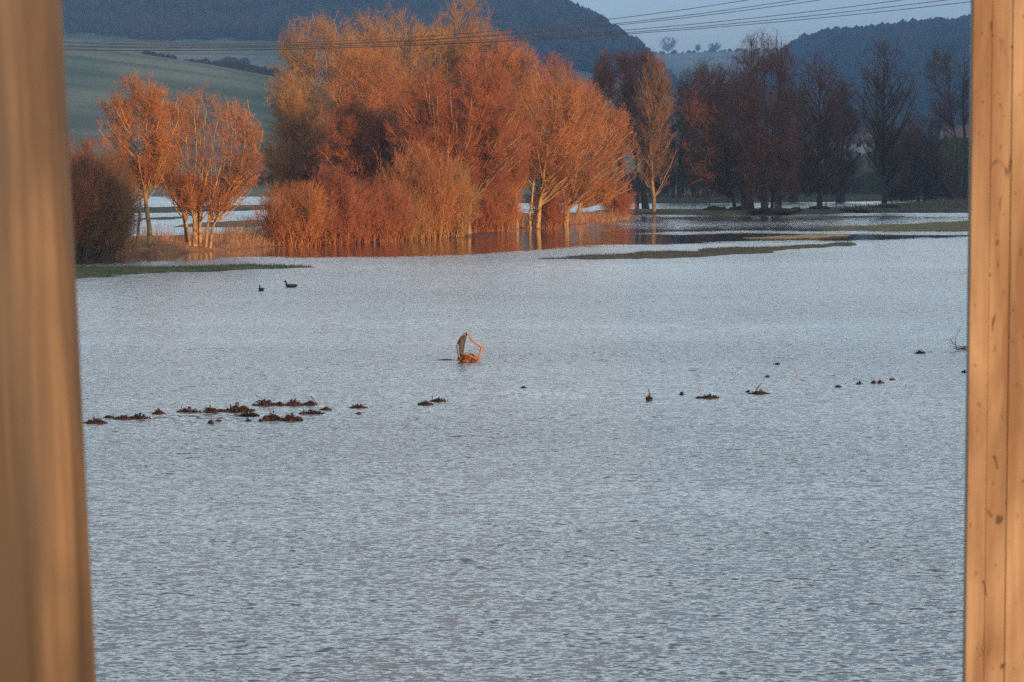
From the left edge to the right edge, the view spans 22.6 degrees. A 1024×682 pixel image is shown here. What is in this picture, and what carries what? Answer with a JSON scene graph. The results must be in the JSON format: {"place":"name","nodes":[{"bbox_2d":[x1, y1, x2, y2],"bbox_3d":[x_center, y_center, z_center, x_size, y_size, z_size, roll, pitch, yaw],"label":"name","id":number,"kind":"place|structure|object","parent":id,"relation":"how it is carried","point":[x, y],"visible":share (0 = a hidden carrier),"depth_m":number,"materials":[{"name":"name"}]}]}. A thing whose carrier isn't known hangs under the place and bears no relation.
{"place":"outdoors","nodes":[
{"label":"outdoors","id":0,"kind":"place"},
{"bbox_2d":[0,0,95,681],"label":"timber post","id":1,"kind":"object","parent":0,"point":[46,622],"visible":1,"depth_m":2.60,"materials":[{"name":"wood"}]},
{"bbox_2d":[152,408,165,413],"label":"debris clump","id":2,"kind":"object","parent":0,"point":[158,411],"visible":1,"depth_m":50.88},
{"bbox_2d":[75,262,310,278],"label":"grass","id":3,"kind":"structure","parent":0,"point":[107,269],"depth_m":117.71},
{"bbox_2d":[75,199,630,256],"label":"dead grass","id":4,"kind":"structure","parent":0,"point":[236,235],"depth_m":151.05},
{"bbox_2d":[64,0,745,43],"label":"overhead cable","id":5,"kind":"object","parent":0,"point":[438,35],"visible":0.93,"depth_m":141.96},
{"bbox_2d":[64,0,793,45],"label":"overhead cable","id":6,"kind":"object","parent":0,"point":[436,38],"visible":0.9,"depth_m":142.53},
{"bbox_2d":[64,0,817,46],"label":"overhead cable","id":7,"kind":"object","parent":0,"point":[494,35],"visible":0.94,"depth_m":139.92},
{"bbox_2d":[64,0,899,47],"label":"overhead cable","id":8,"kind":"object","parent":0,"point":[521,37],"visible":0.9,"depth_m":138.84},
{"bbox_2d":[64,0,943,49],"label":"overhead cable","id":9,"kind":"object","parent":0,"point":[573,36],"visible":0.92,"depth_m":136.91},
{"bbox_2d":[64,32,968,278],"bbox_3d":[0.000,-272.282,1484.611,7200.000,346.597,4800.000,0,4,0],"label":"ground","id":10,"kind":"structure","parent":0,"point":[91,76],"depth_m":595.27,"materials":[{"name":"plant"}]},
{"bbox_2d":[69,129,114,255],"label":"bare shrub","id":11,"kind":"object","parent":10,"relation":"on","point":[79,205],"visible":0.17,"depth_m":132.53,"materials":[{"name":"brown plant"}]},
{"bbox_2d":[69,136,147,257],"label":"bare shrub","id":12,"kind":"object","parent":10,"relation":"on","point":[103,235],"visible":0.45,"depth_m":134.40,"materials":[{"name":"brown plant"}]},
{"bbox_2d":[97,147,148,250],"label":"bare shrub","id":13,"kind":"object","parent":10,"relation":"on","point":[130,179],"visible":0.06,"depth_m":137.60,"materials":[{"name":"brown plant"}]},
{"bbox_2d":[94,69,179,246],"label":"bare tree","id":14,"kind":"object","parent":10,"relation":"on","point":[149,166],"visible":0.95,"depth_m":138.57,"materials":[{"name":"orange plant"}]},
{"bbox_2d":[149,85,271,247],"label":"bare tree","id":15,"kind":"object","parent":10,"relation":"on","point":[191,193],"visible":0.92,"depth_m":144.46,"materials":[{"name":"orange plant"}]},
{"bbox_2d":[142,51,279,76],"bbox_3d":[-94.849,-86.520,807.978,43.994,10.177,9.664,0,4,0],"label":"hedge","id":16,"kind":"object","parent":10,"relation":"on","point":[193,60],"visible":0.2,"depth_m":805.62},
{"bbox_2d":[218,56,250,64],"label":"hedge","id":17,"kind":"object","parent":10,"relation":"on","point":[246,61],"visible":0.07,"depth_m":1282.85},
{"bbox_2d":[244,169,270,184],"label":"bare shrub","id":18,"kind":"object","parent":10,"relation":"on","point":[261,178],"visible":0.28,"depth_m":397.88,"materials":[{"name":"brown plant"}]},
{"bbox_2d":[245,177,340,245],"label":"bare shrub","id":19,"kind":"object","parent":10,"relation":"on","point":[284,218],"visible":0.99,"depth_m":152.06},
{"bbox_2d":[256,64,329,199],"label":"bare tree","id":20,"kind":"object","parent":10,"relation":"on","point":[289,99],"visible":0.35,"depth_m":201.51,"materials":[{"name":"orange plant"}]},
{"bbox_2d":[255,65,331,76],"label":"hedge","id":21,"kind":"object","parent":10,"relation":"on","point":[319,70],"visible":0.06,"depth_m":1251.42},
{"bbox_2d":[266,91,333,200],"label":"bare tree","id":22,"kind":"object","parent":10,"relation":"on","point":[289,169],"visible":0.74,"depth_m":191.05,"materials":[{"name":"brown plant"}]},
{"bbox_2d":[291,190,340,244],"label":"bare shrub","id":23,"kind":"object","parent":10,"relation":"on","point":[323,232],"visible":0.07,"depth_m":155.24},
{"bbox_2d":[262,6,382,189],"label":"bare tree","id":24,"kind":"object","parent":10,"relation":"on","point":[311,62],"visible":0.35,"depth_m":212.83,"materials":[{"name":"orange plant"}]},
{"bbox_2d":[281,160,377,244],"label":"bare shrub","id":25,"kind":"object","parent":10,"relation":"on","point":[346,220],"visible":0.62,"depth_m":155.05,"materials":[{"name":"plant"}]},
{"bbox_2d":[334,179,388,242],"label":"bare shrub","id":26,"kind":"object","parent":10,"relation":"on","point":[368,228],"visible":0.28,"depth_m":159.02,"materials":[{"name":"plant"}]},
{"bbox_2d":[321,7,408,122],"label":"bare tree","id":27,"kind":"object","parent":10,"relation":"on","point":[365,33],"visible":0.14,"depth_m":220.11,"materials":[{"name":"orange plant"}]},
{"bbox_2d":[345,175,421,241],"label":"bare shrub","id":28,"kind":"object","parent":10,"relation":"on","point":[392,223],"visible":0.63,"depth_m":160.64,"materials":[{"name":"plant"}]},
{"bbox_2d":[62,0,734,123],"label":"wood","id":29,"kind":"object","parent":10,"relation":"on","point":[208,19],"visible":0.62,"depth_m":1585.67,"materials":[{"name":"plant"}]},
{"bbox_2d":[379,186,436,239],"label":"bare shrub","id":30,"kind":"object","parent":10,"relation":"on","point":[412,233],"visible":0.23,"depth_m":164.42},
{"bbox_2d":[362,2,464,191],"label":"bare tree","id":31,"kind":"object","parent":10,"relation":"on","point":[415,55],"visible":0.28,"depth_m":227.08,"materials":[{"name":"orange plant"}]},
{"bbox_2d":[369,135,474,238],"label":"bare shrub","id":32,"kind":"object","parent":10,"relation":"on","point":[423,183],"visible":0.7,"depth_m":166.03,"materials":[{"name":"plant"}]},
{"bbox_2d":[413,155,486,236],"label":"bare shrub","id":33,"kind":"object","parent":10,"relation":"on","point":[457,229],"visible":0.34,"depth_m":170.36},
{"bbox_2d":[414,0,507,148],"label":"bare tree","id":34,"kind":"object","parent":10,"relation":"on","point":[455,28],"visible":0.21,"depth_m":233.82,"materials":[{"name":"orange plant"}]},
{"bbox_2d":[382,59,542,233],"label":"bare tree","id":35,"kind":"object","parent":10,"relation":"on","point":[481,100],"visible":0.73,"depth_m":175.10,"materials":[{"name":"orange plant"}]},
{"bbox_2d":[443,121,489,233],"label":"bare tree","id":36,"kind":"object","parent":10,"relation":"on","point":[468,230],"visible":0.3,"depth_m":176.55,"materials":[{"name":"orange plant"}]},
{"bbox_2d":[440,27,517,128],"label":"bare tree","id":37,"kind":"object","parent":10,"relation":"on","point":[472,48],"visible":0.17,"depth_m":227.00,"materials":[{"name":"orange plant"}]},
{"bbox_2d":[464,193,505,231],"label":"bare shrub","id":38,"kind":"object","parent":10,"relation":"on","point":[487,211],"visible":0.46,"depth_m":181.55,"materials":[{"name":"plant"}]},
{"bbox_2d":[474,174,525,231],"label":"bare shrub","id":39,"kind":"object","parent":10,"relation":"on","point":[510,204],"visible":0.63,"depth_m":183.72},
{"bbox_2d":[476,105,534,199],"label":"bare tree","id":40,"kind":"object","parent":10,"relation":"on","point":[518,185],"visible":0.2,"depth_m":185.67,"materials":[{"name":"orange plant"}]},
{"bbox_2d":[468,31,549,151],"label":"bare tree","id":41,"kind":"object","parent":10,"relation":"on","point":[515,58],"visible":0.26,"depth_m":226.35,"materials":[{"name":"orange plant"}]},
{"bbox_2d":[514,129,536,228],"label":"bare tree","id":42,"kind":"object","parent":10,"relation":"on","point":[530,177],"visible":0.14,"depth_m":191.20,"materials":[{"name":"orange plant"}]},
{"bbox_2d":[524,180,571,227],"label":"bare shrub","id":43,"kind":"object","parent":10,"relation":"on","point":[551,211],"visible":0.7,"depth_m":193.77,"materials":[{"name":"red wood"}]},
{"bbox_2d":[510,58,594,228],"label":"bare tree","id":44,"kind":"object","parent":10,"relation":"on","point":[550,161],"visible":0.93,"depth_m":190.62,"materials":[{"name":"orange plant"}]},
{"bbox_2d":[510,45,602,191],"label":"bare tree","id":45,"kind":"object","parent":10,"relation":"on","point":[542,70],"visible":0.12,"depth_m":234.63,"materials":[{"name":"orange plant"}]},
{"bbox_2d":[539,78,618,224],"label":"bare tree","id":46,"kind":"object","parent":10,"relation":"on","point":[580,192],"visible":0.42,"depth_m":201.66,"materials":[{"name":"orange plant"}]},
{"bbox_2d":[584,44,641,188],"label":"bare tree","id":47,"kind":"object","parent":10,"relation":"on","point":[604,77],"visible":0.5,"depth_m":260.64,"materials":[{"name":"brown plant"}]},
{"bbox_2d":[599,182,638,217],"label":"bare shrub","id":48,"kind":"object","parent":10,"relation":"on","point":[625,204],"visible":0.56,"depth_m":220.86,"materials":[{"name":"plant"}]},
{"bbox_2d":[614,169,650,195],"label":"bare shrub","id":49,"kind":"object","parent":10,"relation":"on","point":[632,175],"visible":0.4,"depth_m":336.33,"materials":[{"name":"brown plant"}]},
{"bbox_2d":[615,45,667,208],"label":"bare tree","id":50,"kind":"object","parent":10,"relation":"on","point":[644,202],"visible":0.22,"depth_m":271.44,"materials":[{"name":"brown plant"}]},
{"bbox_2d":[644,209,662,214],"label":"root mound","id":51,"kind":"object","parent":10,"relation":"on","point":[653,213],"visible":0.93,"depth_m":243.13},
{"bbox_2d":[631,48,678,211],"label":"bare tree","id":52,"kind":"object","parent":10,"relation":"on","point":[655,144],"visible":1,"depth_m":243.36,"materials":[{"name":"brown plant"}]},
{"bbox_2d":[638,164,677,196],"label":"bare shrub","id":53,"kind":"object","parent":10,"relation":"on","point":[665,190],"visible":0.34,"depth_m":328.47,"materials":[{"name":"brown plant"}]},
{"bbox_2d":[660,36,675,53],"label":"bare tree","id":54,"kind":"object","parent":10,"relation":"on","point":[666,47],"visible":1,"depth_m":3248.86,"materials":[{"name":"grey plant"}]},
{"bbox_2d":[653,82,703,198],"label":"bare tree","id":55,"kind":"object","parent":10,"relation":"on","point":[680,174],"visible":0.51,"depth_m":316.25,"materials":[{"name":"brown plant"}]},
{"bbox_2d":[675,161,714,196],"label":"bare shrub","id":56,"kind":"object","parent":10,"relation":"on","point":[690,187],"visible":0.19,"depth_m":332.80,"materials":[{"name":"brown plant"}]},
{"bbox_2d":[673,57,729,198],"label":"bare tree","id":57,"kind":"object","parent":10,"relation":"on","point":[683,82],"visible":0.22,"depth_m":316.41,"materials":[{"name":"brown plant"}]},
{"bbox_2d":[707,42,721,49],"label":"bare tree","id":58,"kind":"object","parent":10,"relation":"on","point":[712,45],"visible":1,"depth_m":3249.88,"materials":[{"name":"grey plant"}]},
{"bbox_2d":[701,202,730,209],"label":"root mound","id":59,"kind":"object","parent":10,"relation":"on","point":[709,207],"visible":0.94,"depth_m":247.22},
{"bbox_2d":[654,48,780,53],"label":"hedge","id":60,"kind":"object","parent":10,"relation":"on","point":[688,51],"visible":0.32,"depth_m":3239.10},
{"bbox_2d":[710,166,740,196],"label":"bare shrub","id":61,"kind":"object","parent":10,"relation":"on","point":[724,187],"visible":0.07,"depth_m":336.97,"materials":[{"name":"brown plant"}]},
{"bbox_2d":[708,74,752,198],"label":"bare tree","id":62,"kind":"object","parent":10,"relation":"on","point":[736,192],"visible":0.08,"depth_m":316.80,"materials":[{"name":"brown plant"}]},
{"bbox_2d":[722,32,770,208],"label":"bare tree","id":63,"kind":"object","parent":10,"relation":"on","point":[743,57],"visible":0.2,"depth_m":260.52,"materials":[{"name":"brown plant"}]},
{"bbox_2d":[746,207,798,214],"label":"root mound","id":64,"kind":"object","parent":10,"relation":"on","point":[780,211],"visible":1,"depth_m":240.47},
{"bbox_2d":[769,81,814,200],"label":"bare tree","id":65,"kind":"object","parent":10,"relation":"on","point":[794,197],"visible":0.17,"depth_m":316.77,"materials":[{"name":"brown plant"}]},
{"bbox_2d":[807,204,830,208],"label":"root mound","id":66,"kind":"object","parent":10,"relation":"on","point":[819,207],"visible":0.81,"depth_m":253.58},
{"bbox_2d":[820,76,865,201],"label":"bare tree","id":67,"kind":"object","parent":10,"relation":"on","point":[847,168],"visible":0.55,"depth_m":316.76,"materials":[{"name":"brown plant"}]},
{"bbox_2d":[728,14,970,149],"bbox_3d":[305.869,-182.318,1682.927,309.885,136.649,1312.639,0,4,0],"label":"wood","id":68,"kind":"object","parent":10,"relation":"on","point":[848,47],"visible":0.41,"depth_m":1776.36,"materials":[{"name":"plant"}]},
{"bbox_2d":[839,203,874,212],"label":"root mound","id":69,"kind":"object","parent":10,"relation":"on","point":[856,210],"visible":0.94,"depth_m":251.10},
{"bbox_2d":[839,130,875,159],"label":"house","id":70,"kind":"structure","parent":10,"relation":"on","point":[862,151],"depth_m":654.70,"materials":[{"name":"white tile"}]},
{"bbox_2d":[867,199,898,207],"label":"root mound","id":71,"kind":"object","parent":10,"relation":"on","point":[881,205],"visible":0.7,"depth_m":257.84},
{"bbox_2d":[878,169,921,200],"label":"bare shrub","id":72,"kind":"object","parent":10,"relation":"on","point":[905,192],"visible":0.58,"depth_m":328.61,"materials":[{"name":"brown plant"}]},
{"bbox_2d":[876,115,956,199],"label":"bare tree","id":73,"kind":"object","parent":10,"relation":"on","point":[949,190],"visible":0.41,"depth_m":320.77,"materials":[{"name":"brown plant"}]},
{"bbox_2d":[893,112,949,201],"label":"bare tree","id":74,"kind":"object","parent":10,"relation":"on","point":[914,178],"visible":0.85,"depth_m":316.35,"materials":[{"name":"brown plant"}]},
{"bbox_2d":[918,152,962,199],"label":"bare shrub","id":75,"kind":"object","parent":10,"relation":"on","point":[949,182],"visible":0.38,"depth_m":332.44,"materials":[{"name":"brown plant"}]},
{"bbox_2d":[919,41,969,198],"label":"bare tree","id":76,"kind":"object","parent":10,"relation":"on","point":[947,108],"visible":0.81,"depth_m":335.35,"materials":[{"name":"brown plant"}]},
{"bbox_2d":[937,125,968,139],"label":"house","id":77,"kind":"structure","parent":10,"relation":"on","point":[959,130],"depth_m":695.81,"materials":[{"name":"grey tile"}]},
{"bbox_2d":[64,1,970,50],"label":"overhead cable","id":78,"kind":"object","parent":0,"point":[497,41],"visible":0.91,"depth_m":140.22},
{"bbox_2d":[75,197,967,681],"bbox_3d":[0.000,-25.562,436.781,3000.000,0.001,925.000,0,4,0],"label":"water","id":79,"kind":"structure","parent":0,"point":[579,509],"depth_m":43.39,"materials":[{"name":"grey liquid"}]},
{"bbox_2d":[83,416,107,423],"bbox_3d":[-8.009,1.539,49.079,0.520,0.193,0.254,0,4,0],"label":"debris clump","id":80,"kind":"object","parent":79,"relation":"on","point":[97,420],"visible":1,"depth_m":49.03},
{"bbox_2d":[113,415,132,418],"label":"debris clump","id":81,"kind":"object","parent":79,"relation":"on","point":[123,417],"visible":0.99,"depth_m":49.86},
{"bbox_2d":[130,412,150,418],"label":"debris clump","id":82,"kind":"object","parent":79,"relation":"on","point":[138,416],"visible":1,"depth_m":49.94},
{"bbox_2d":[176,404,200,412],"bbox_3d":[-6.471,1.355,51.256,0.537,0.205,0.233,0,4,0],"label":"debris clump","id":83,"kind":"object","parent":79,"relation":"on","point":[184,410],"visible":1,"depth_m":51.21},
{"bbox_2d":[199,405,220,411],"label":"debris clump","id":84,"kind":"object","parent":79,"relation":"on","point":[210,409],"visible":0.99,"depth_m":51.21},
{"bbox_2d":[218,402,254,411],"bbox_3d":[-5.533,1.378,51.416,0.778,0.334,0.414,0,4,0],"label":"debris clump","id":85,"kind":"object","parent":79,"relation":"on","point":[237,408],"visible":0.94,"depth_m":51.37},
{"bbox_2d":[238,411,259,415],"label":"debris clump","id":86,"kind":"object","parent":79,"relation":"on","point":[246,413],"visible":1,"depth_m":50.45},
{"bbox_2d":[252,395,275,405],"bbox_3d":[-5.090,1.270,52.668,0.527,0.322,0.267,0,4,0],"label":"debris clump","id":87,"kind":"object","parent":79,"relation":"on","point":[264,402],"visible":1,"depth_m":52.64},
{"bbox_2d":[262,409,279,419],"bbox_3d":[-4.667,1.470,49.721,0.363,0.341,0.167,0,4,0],"label":"debris clump","id":88,"kind":"object","parent":79,"relation":"on","point":[271,417],"visible":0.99,"depth_m":49.69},
{"bbox_2d":[276,412,303,420],"bbox_3d":[-4.300,1.518,49.568,0.537,0.297,0.304,0,4,0],"label":"debris clump","id":89,"kind":"object","parent":79,"relation":"on","point":[289,417],"visible":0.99,"depth_m":49.53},
{"bbox_2d":[283,397,304,405],"bbox_3d":[-4.476,1.291,52.687,0.504,0.252,0.259,0,4,0],"label":"debris clump","id":90,"kind":"object","parent":79,"relation":"on","point":[293,403],"visible":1,"depth_m":52.65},
{"bbox_2d":[302,396,318,404],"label":"debris clump","id":91,"kind":"object","parent":79,"relation":"on","point":[310,402],"visible":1,"depth_m":52.76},
{"bbox_2d":[298,408,325,413],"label":"debris clump","id":92,"kind":"object","parent":79,"relation":"on","point":[312,412],"visible":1,"depth_m":50.86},
{"bbox_2d":[308,97,407,196],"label":"bare tree","id":93,"kind":"object","parent":79,"relation":"on","point":[346,135],"visible":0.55,"depth_m":180.48,"materials":[{"name":"brown plant"}]},
{"bbox_2d":[349,403,367,407],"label":"debris clump","id":94,"kind":"object","parent":79,"relation":"on","point":[357,406],"visible":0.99,"depth_m":52.11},
{"bbox_2d":[311,41,419,179],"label":"bare tree","id":95,"kind":"object","parent":79,"relation":"on","point":[377,86],"visible":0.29,"depth_m":200.85,"materials":[{"name":"orange plant"}]},
{"bbox_2d":[418,396,433,404],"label":"debris clump","id":96,"kind":"object","parent":79,"relation":"on","point":[425,402],"visible":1,"depth_m":52.74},
{"bbox_2d":[430,396,447,401],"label":"debris clump","id":97,"kind":"object","parent":79,"relation":"on","point":[438,399],"visible":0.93,"depth_m":53.49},
{"bbox_2d":[456,332,482,361],"bbox_3d":[-1.074,0.230,64.224,0.700,0.896,0.325,0,4,0],"label":"bent frame","id":98,"kind":"object","parent":79,"relation":"on","point":[468,357],"visible":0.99,"depth_m":64.20,"materials":[{"name":"orange"}]},
{"bbox_2d":[576,96,643,217],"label":"bare tree","id":99,"kind":"object","parent":79,"relation":"on","point":[607,193],"visible":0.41,"depth_m":210.72,"materials":[{"name":"orange plant"}]},
{"bbox_2d":[695,394,719,398],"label":"debris clump","id":100,"kind":"object","parent":79,"relation":"on","point":[709,396],"visible":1,"depth_m":54.26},
{"bbox_2d":[675,54,769,209],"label":"bare tree","id":101,"kind":"object","parent":79,"relation":"on","point":[711,158],"visible":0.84,"depth_m":247.38,"materials":[{"name":"brown plant"}]},
{"bbox_2d":[748,383,768,393],"bbox_3d":[5.336,1.049,55.293,0.496,0.282,0.238,0,4,0],"label":"debris clump","id":102,"kind":"object","parent":79,"relation":"on","point":[758,392],"visible":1,"depth_m":55.26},
{"bbox_2d":[725,24,806,207],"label":"bare tree","id":103,"kind":"object","parent":79,"relation":"on","point":[765,155],"visible":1,"depth_m":242.89,"materials":[{"name":"brown plant"}]},
{"bbox_2d":[777,48,856,205],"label":"bare tree","id":104,"kind":"object","parent":79,"relation":"on","point":[819,154],"visible":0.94,"depth_m":256.11,"materials":[{"name":"brown plant"}]},
{"bbox_2d":[814,159,857,196],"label":"bare shrub","id":105,"kind":"object","parent":79,"relation":"on","point":[833,191],"visible":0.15,"depth_m":336.90,"materials":[{"name":"brown plant"}]},
{"bbox_2d":[853,35,924,203],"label":"bare tree","id":106,"kind":"object","parent":79,"relation":"on","point":[882,131],"visible":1,"depth_m":261.04,"materials":[{"name":"brown plant"}]},
{"bbox_2d":[947,325,965,349],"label":"twig tuft","id":107,"kind":"object","parent":79,"relation":"on","point":[963,348],"visible":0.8,"depth_m":68.02,"materials":[{"name":"plant"}]},
{"bbox_2d":[542,241,855,258],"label":"grass","id":108,"kind":"structure","parent":0,"point":[703,250],"depth_m":139.22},
{"bbox_2d":[518,132,968,202],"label":"dead grass","id":109,"kind":"structure","parent":0,"point":[522,195],"depth_m":325.67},
{"bbox_2d":[570,0,970,53],"label":"sky","id":110,"kind":"structure","parent":0,"point":[729,37],"materials":[{"name":"blue"}]},
{"bbox_2d":[792,215,967,229],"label":"grass","id":111,"kind":"structure","parent":0,"point":[895,224],"depth_m":196.71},
{"bbox_2d":[853,197,967,212],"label":"dead grass","id":112,"kind":"structure","parent":0,"point":[934,204],"depth_m":266.78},
{"bbox_2d":[962,0,1023,681],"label":"timber post","id":113,"kind":"object","parent":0,"point":[993,619],"visible":1,"depth_m":5.01,"materials":[{"name":"wood"}]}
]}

